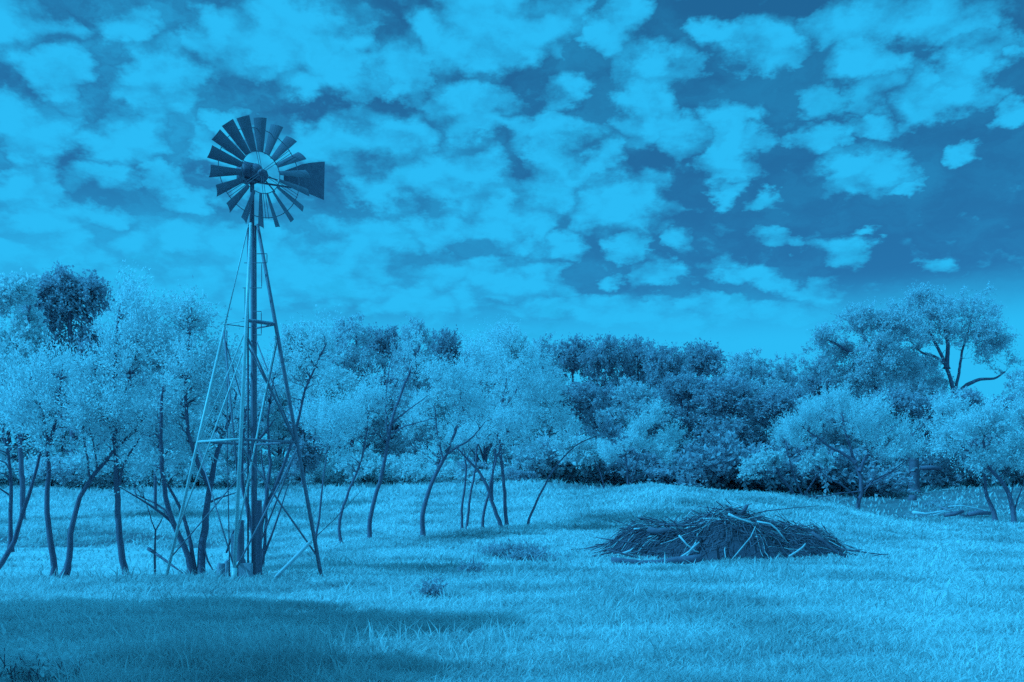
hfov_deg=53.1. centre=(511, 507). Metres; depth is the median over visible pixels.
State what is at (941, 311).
great oak
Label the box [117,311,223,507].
scrub tree
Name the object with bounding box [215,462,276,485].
bush
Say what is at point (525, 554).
weed clump
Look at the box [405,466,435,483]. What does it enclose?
bush
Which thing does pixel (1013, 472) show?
bush
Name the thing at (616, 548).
branch
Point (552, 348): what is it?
woodland tree
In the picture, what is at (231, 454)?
woodland tree
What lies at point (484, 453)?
woodland tree
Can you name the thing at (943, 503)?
weed clump
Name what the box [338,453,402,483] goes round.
bush
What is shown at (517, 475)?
bush
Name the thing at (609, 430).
arched tree
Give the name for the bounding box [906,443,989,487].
bush
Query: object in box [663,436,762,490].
bush
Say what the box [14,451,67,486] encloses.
bush
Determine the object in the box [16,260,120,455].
dark oak
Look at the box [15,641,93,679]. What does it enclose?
weed clump
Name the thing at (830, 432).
woodland tree
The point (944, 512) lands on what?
driftwood
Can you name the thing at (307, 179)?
windmill
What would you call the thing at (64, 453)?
woodland tree
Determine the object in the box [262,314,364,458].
woodland tree
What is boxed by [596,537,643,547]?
branch
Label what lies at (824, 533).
branch
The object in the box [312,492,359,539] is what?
dead branch
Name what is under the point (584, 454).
shrub
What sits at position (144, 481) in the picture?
bush
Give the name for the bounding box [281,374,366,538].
slender tree
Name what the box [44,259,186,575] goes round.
tree
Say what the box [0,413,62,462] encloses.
woodland tree
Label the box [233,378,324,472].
woodland tree
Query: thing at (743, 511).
branch
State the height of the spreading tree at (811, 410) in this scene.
7.539 m
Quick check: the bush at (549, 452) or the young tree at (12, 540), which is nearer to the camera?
the young tree at (12, 540)
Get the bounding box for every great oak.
[799,296,933,450]
[861,280,1023,394]
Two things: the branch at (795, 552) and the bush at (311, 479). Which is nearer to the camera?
the branch at (795, 552)
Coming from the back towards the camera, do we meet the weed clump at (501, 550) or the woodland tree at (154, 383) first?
the woodland tree at (154, 383)
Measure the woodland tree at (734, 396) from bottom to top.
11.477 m
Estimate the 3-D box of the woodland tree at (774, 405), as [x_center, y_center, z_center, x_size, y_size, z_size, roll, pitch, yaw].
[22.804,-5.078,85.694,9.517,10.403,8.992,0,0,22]
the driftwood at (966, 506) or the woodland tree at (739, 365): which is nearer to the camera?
the driftwood at (966, 506)
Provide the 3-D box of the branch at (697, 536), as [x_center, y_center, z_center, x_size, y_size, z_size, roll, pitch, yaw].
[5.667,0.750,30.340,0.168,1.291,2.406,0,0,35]
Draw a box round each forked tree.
[106,275,250,574]
[207,304,349,566]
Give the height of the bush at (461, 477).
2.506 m
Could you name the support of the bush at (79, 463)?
on the meadow ground at (893, 504)
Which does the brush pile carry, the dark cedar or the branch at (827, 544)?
the branch at (827, 544)
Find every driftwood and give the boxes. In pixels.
[912,507,956,514]
[933,510,957,515]
[939,506,967,516]
[944,510,963,516]
[948,505,984,510]
[967,510,990,516]
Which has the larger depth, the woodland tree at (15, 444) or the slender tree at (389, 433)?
the woodland tree at (15, 444)
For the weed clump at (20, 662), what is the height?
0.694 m
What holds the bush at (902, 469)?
on the meadow ground at (893, 504)
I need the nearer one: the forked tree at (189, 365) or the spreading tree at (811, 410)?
the forked tree at (189, 365)
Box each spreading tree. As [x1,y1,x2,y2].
[763,378,931,509]
[913,388,998,520]
[926,390,1023,522]
[992,368,1023,472]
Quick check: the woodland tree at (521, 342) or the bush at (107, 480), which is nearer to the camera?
the bush at (107, 480)
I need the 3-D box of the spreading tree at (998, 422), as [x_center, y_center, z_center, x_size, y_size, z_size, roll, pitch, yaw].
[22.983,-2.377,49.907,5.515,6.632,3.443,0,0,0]
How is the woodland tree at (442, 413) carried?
on the meadow ground at (893, 504)
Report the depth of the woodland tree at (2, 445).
82.65 m
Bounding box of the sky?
[0,0,1023,462]
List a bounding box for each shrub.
[549,415,604,487]
[590,398,695,484]
[736,416,838,495]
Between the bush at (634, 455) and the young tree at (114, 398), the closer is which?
the young tree at (114, 398)
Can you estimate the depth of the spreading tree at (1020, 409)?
53.38 m
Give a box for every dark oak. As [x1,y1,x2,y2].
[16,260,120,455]
[861,384,985,492]
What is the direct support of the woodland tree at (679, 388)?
on the meadow ground at (893, 504)
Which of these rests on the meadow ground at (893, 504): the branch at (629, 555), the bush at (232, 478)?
the bush at (232, 478)
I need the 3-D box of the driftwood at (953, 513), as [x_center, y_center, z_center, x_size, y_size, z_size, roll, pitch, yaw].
[21.149,0.258,49.002,0.944,0.368,0.194,0,0,0]
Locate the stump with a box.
[908,495,916,500]
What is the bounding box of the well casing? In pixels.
[256,500,261,576]
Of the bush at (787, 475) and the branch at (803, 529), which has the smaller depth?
the branch at (803, 529)
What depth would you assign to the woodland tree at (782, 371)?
103.24 m
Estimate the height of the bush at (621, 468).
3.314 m
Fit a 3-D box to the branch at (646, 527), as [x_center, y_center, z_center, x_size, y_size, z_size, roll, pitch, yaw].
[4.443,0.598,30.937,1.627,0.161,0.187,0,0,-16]
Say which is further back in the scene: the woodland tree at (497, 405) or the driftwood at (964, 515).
the woodland tree at (497, 405)
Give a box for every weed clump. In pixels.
[0,623,105,681]
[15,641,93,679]
[403,573,453,597]
[457,557,484,573]
[473,538,537,558]
[501,545,570,560]
[804,490,848,501]
[886,510,931,518]
[915,499,964,511]
[922,499,951,507]
[922,505,973,516]
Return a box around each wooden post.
[217,563,224,575]
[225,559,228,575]
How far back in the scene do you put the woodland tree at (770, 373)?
123.13 m
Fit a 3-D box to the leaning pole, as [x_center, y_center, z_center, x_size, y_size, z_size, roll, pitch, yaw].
[-4.845,1.180,22.529,1.071,0.931,0.141,0,0,-43]
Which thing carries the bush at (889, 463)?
on the meadow ground at (893, 504)
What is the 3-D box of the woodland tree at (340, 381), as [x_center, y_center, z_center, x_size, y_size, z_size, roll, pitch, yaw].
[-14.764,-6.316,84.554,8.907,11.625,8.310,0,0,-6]
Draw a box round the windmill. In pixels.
[165,115,324,580]
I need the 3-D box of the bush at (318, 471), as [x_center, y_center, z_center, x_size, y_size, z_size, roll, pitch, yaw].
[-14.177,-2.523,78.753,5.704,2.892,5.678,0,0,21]
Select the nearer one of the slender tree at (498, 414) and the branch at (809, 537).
the branch at (809, 537)
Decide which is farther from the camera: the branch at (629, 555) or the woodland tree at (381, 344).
the woodland tree at (381, 344)
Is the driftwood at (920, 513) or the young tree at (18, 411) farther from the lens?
the driftwood at (920, 513)
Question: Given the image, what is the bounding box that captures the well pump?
[225,520,252,578]
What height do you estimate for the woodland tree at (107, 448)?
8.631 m
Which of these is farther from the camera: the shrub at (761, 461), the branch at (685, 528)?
the shrub at (761, 461)
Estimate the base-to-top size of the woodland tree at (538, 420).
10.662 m
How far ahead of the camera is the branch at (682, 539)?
29.28 m
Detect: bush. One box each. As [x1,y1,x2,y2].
[0,454,16,479]
[0,461,18,482]
[0,462,51,484]
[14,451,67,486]
[17,450,95,488]
[52,448,135,485]
[78,474,123,487]
[119,448,213,486]
[120,461,176,486]
[171,457,235,487]
[198,471,249,487]
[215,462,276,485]
[273,467,316,484]
[295,458,347,484]
[299,471,341,485]
[321,453,396,484]
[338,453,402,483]
[381,454,456,483]
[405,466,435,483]
[446,460,515,482]
[453,456,514,481]
[459,464,506,483]
[497,426,607,482]
[499,431,629,478]
[505,466,538,481]
[553,460,621,483]
[584,454,642,484]
[614,464,656,483]
[621,442,687,483]
[638,427,780,492]
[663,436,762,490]
[720,445,812,492]
[772,433,873,492]
[805,450,924,497]
[840,439,919,470]
[878,460,920,488]
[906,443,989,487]
[920,467,977,487]
[953,455,1012,486]
[989,452,1023,484]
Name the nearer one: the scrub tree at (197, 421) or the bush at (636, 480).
the scrub tree at (197, 421)
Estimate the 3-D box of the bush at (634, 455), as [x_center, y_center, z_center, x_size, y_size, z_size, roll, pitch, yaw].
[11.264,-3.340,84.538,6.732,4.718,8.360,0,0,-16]
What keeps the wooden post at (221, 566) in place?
on the meadow ground at (893, 504)
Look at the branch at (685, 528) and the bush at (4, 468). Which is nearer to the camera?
the branch at (685, 528)
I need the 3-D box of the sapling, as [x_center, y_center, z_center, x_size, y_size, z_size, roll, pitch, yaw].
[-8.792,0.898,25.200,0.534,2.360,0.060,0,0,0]
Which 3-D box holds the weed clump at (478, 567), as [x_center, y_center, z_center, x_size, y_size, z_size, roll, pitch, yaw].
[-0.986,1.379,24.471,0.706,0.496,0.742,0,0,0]
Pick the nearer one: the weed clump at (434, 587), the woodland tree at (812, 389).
the weed clump at (434, 587)
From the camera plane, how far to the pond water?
35.02 m
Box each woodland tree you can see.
[0,368,55,463]
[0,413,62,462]
[26,402,99,458]
[47,400,143,489]
[94,336,164,458]
[103,386,184,479]
[146,397,225,463]
[176,353,262,472]
[199,361,291,484]
[206,400,273,464]
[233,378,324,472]
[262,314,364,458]
[278,361,385,471]
[300,312,393,452]
[349,380,427,461]
[356,322,431,455]
[367,362,466,461]
[385,314,441,454]
[391,381,471,480]
[422,324,482,456]
[444,342,501,462]
[450,398,511,463]
[457,356,519,446]
[469,318,544,461]
[487,377,565,469]
[521,331,570,443]
[538,378,628,457]
[545,332,602,439]
[576,331,640,439]
[592,373,682,453]
[606,333,659,412]
[614,370,698,438]
[637,340,698,439]
[652,369,727,457]
[672,337,731,442]
[672,372,782,454]
[694,347,786,446]
[724,363,801,429]
[741,384,827,481]
[759,351,817,426]
[789,367,870,453]
[806,386,886,485]
[847,359,903,452]
[869,376,908,441]
[884,354,946,449]
[895,393,971,459]
[927,386,995,455]
[966,393,1023,484]
[989,368,1023,431]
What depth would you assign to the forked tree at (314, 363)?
27.48 m
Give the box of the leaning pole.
[272,540,311,579]
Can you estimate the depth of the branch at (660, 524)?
30.41 m
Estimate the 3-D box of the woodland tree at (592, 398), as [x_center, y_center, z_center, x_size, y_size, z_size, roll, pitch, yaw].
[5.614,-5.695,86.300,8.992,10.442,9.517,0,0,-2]
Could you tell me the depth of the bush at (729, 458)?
78.75 m
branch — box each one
[147,547,182,572]
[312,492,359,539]
[592,521,665,556]
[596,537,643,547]
[605,548,642,558]
[617,526,679,555]
[634,525,660,528]
[647,527,676,535]
[659,521,722,526]
[678,535,698,551]
[681,542,699,555]
[682,519,747,529]
[686,511,721,555]
[728,513,756,524]
[729,500,763,517]
[731,526,755,559]
[740,504,748,514]
[754,505,818,513]
[757,521,786,541]
[767,524,857,555]
[770,520,859,550]
[789,543,805,556]
[790,524,856,548]
[811,531,851,557]
[840,548,877,553]
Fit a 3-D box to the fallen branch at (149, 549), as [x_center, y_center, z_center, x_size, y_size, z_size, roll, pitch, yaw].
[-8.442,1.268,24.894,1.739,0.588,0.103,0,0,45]
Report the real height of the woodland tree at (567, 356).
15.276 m
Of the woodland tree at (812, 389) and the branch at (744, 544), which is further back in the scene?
the woodland tree at (812, 389)
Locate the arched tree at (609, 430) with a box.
[527,412,627,525]
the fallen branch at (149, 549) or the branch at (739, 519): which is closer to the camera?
the fallen branch at (149, 549)
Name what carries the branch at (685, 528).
on the brush pile
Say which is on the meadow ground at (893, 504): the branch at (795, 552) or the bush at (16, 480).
the bush at (16, 480)
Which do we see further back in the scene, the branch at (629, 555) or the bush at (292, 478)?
the bush at (292, 478)
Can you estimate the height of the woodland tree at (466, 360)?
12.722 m
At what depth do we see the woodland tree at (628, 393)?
88.99 m
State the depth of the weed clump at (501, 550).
29.42 m
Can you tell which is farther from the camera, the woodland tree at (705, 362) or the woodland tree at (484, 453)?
the woodland tree at (705, 362)
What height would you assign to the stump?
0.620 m
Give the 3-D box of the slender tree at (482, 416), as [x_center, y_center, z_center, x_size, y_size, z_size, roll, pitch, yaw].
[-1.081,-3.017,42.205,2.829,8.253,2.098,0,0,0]
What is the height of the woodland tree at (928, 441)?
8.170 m
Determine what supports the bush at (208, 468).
on the meadow ground at (893, 504)
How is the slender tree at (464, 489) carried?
on the meadow ground at (893, 504)
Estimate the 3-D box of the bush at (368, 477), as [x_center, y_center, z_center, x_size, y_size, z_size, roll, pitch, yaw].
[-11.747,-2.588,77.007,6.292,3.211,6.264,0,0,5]
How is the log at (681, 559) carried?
on the meadow ground at (893, 504)
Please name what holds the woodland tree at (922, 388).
on the meadow ground at (893, 504)
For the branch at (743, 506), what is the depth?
31.49 m
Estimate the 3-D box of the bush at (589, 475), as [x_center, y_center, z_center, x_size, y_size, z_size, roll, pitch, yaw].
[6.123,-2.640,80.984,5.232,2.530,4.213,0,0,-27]
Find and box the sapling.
[144,497,164,573]
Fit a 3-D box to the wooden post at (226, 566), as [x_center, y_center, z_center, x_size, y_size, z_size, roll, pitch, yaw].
[-6.474,1.443,23.301,0.146,0.588,0.130,0,0,0]
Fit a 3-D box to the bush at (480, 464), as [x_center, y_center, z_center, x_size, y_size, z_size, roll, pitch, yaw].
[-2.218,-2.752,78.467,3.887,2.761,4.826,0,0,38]
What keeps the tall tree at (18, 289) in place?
on the meadow ground at (893, 504)
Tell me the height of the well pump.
1.453 m
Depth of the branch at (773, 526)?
29.88 m
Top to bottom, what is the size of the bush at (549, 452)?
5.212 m
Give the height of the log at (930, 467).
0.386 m
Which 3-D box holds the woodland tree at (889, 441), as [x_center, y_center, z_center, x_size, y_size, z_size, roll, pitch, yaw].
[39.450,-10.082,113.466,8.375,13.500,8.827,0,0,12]
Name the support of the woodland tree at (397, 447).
on the meadow ground at (893, 504)
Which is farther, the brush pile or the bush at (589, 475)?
the bush at (589, 475)
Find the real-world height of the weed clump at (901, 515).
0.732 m
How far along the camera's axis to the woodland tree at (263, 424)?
77.81 m
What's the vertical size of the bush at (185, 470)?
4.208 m
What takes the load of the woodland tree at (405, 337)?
on the meadow ground at (893, 504)
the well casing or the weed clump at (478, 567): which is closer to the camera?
the well casing
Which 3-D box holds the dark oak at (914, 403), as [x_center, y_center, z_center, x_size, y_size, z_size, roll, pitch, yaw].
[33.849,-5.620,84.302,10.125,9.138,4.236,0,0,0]
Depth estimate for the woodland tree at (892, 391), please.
115.64 m
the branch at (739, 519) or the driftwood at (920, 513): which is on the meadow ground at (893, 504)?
the driftwood at (920, 513)
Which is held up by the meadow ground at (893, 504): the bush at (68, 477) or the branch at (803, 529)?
the bush at (68, 477)
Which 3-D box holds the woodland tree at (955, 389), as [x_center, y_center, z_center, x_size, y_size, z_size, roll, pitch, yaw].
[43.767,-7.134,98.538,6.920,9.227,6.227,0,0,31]
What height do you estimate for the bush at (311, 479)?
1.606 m
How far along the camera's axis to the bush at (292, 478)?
77.05 m
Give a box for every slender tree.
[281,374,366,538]
[305,368,404,542]
[354,323,432,538]
[399,319,506,535]
[441,366,491,528]
[443,395,548,526]
[456,334,519,528]
[477,312,555,527]
[488,352,591,525]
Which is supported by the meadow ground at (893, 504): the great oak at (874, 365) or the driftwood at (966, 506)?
the great oak at (874, 365)
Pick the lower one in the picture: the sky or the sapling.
the sapling
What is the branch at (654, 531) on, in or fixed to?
on the brush pile
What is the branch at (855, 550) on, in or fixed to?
on the brush pile
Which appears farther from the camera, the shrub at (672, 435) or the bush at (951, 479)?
the bush at (951, 479)
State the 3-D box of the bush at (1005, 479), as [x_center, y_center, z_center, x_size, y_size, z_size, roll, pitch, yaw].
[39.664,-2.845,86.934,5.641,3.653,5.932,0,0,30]
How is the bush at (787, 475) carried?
on the meadow ground at (893, 504)
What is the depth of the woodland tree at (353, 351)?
99.19 m
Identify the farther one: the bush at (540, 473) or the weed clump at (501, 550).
the bush at (540, 473)
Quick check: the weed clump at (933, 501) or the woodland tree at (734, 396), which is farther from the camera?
the woodland tree at (734, 396)
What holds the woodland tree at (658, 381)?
on the meadow ground at (893, 504)
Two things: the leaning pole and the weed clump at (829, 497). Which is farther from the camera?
the weed clump at (829, 497)
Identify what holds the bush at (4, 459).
on the meadow ground at (893, 504)
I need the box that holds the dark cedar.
[283,396,325,486]
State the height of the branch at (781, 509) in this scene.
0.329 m
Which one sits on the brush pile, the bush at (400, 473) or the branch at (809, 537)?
the branch at (809, 537)
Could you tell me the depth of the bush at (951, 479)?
85.25 m
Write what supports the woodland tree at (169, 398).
on the meadow ground at (893, 504)
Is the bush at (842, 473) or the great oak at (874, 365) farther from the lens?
the great oak at (874, 365)
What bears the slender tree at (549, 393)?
on the meadow ground at (893, 504)
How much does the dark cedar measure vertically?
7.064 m
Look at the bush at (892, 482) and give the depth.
81.40 m
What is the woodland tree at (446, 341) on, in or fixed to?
on the meadow ground at (893, 504)
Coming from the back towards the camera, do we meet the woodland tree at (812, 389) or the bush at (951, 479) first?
the woodland tree at (812, 389)
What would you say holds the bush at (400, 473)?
on the meadow ground at (893, 504)
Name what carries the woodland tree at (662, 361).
on the meadow ground at (893, 504)
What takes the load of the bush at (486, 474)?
on the meadow ground at (893, 504)
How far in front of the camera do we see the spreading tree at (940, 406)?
50.90 m
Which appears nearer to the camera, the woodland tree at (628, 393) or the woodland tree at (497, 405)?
the woodland tree at (628, 393)
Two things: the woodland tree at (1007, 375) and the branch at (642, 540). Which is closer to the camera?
the branch at (642, 540)
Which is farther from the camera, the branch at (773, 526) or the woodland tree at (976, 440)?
the woodland tree at (976, 440)
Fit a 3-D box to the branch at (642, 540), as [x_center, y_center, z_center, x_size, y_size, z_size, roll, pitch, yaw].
[4.115,0.967,30.390,2.024,0.937,0.119,0,0,-6]
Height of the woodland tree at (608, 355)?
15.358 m
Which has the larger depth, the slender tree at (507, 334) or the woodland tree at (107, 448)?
the woodland tree at (107, 448)
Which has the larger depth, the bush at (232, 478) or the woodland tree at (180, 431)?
the woodland tree at (180, 431)
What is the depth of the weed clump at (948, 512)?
64.20 m
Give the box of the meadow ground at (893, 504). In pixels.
[0,463,1023,681]
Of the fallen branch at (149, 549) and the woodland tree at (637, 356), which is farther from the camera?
the woodland tree at (637, 356)
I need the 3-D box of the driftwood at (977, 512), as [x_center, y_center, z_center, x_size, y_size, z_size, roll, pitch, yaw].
[22.351,0.260,49.003,1.113,0.328,0.252,0,0,0]
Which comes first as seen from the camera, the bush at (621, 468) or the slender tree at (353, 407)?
the slender tree at (353, 407)
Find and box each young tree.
[0,313,55,568]
[0,329,122,576]
[34,360,178,577]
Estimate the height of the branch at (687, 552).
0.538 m
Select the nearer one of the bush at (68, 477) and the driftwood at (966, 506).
the driftwood at (966, 506)
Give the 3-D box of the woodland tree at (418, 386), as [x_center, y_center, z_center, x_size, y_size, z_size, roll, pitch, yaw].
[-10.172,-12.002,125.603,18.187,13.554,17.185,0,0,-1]
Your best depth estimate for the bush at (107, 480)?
75.40 m
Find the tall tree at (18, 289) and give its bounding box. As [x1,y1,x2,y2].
[0,267,56,518]
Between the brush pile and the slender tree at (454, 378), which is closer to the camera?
the brush pile
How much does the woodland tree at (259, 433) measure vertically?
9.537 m
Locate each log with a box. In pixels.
[611,554,702,565]
[920,465,942,469]
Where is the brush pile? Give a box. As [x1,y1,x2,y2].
[592,499,855,560]

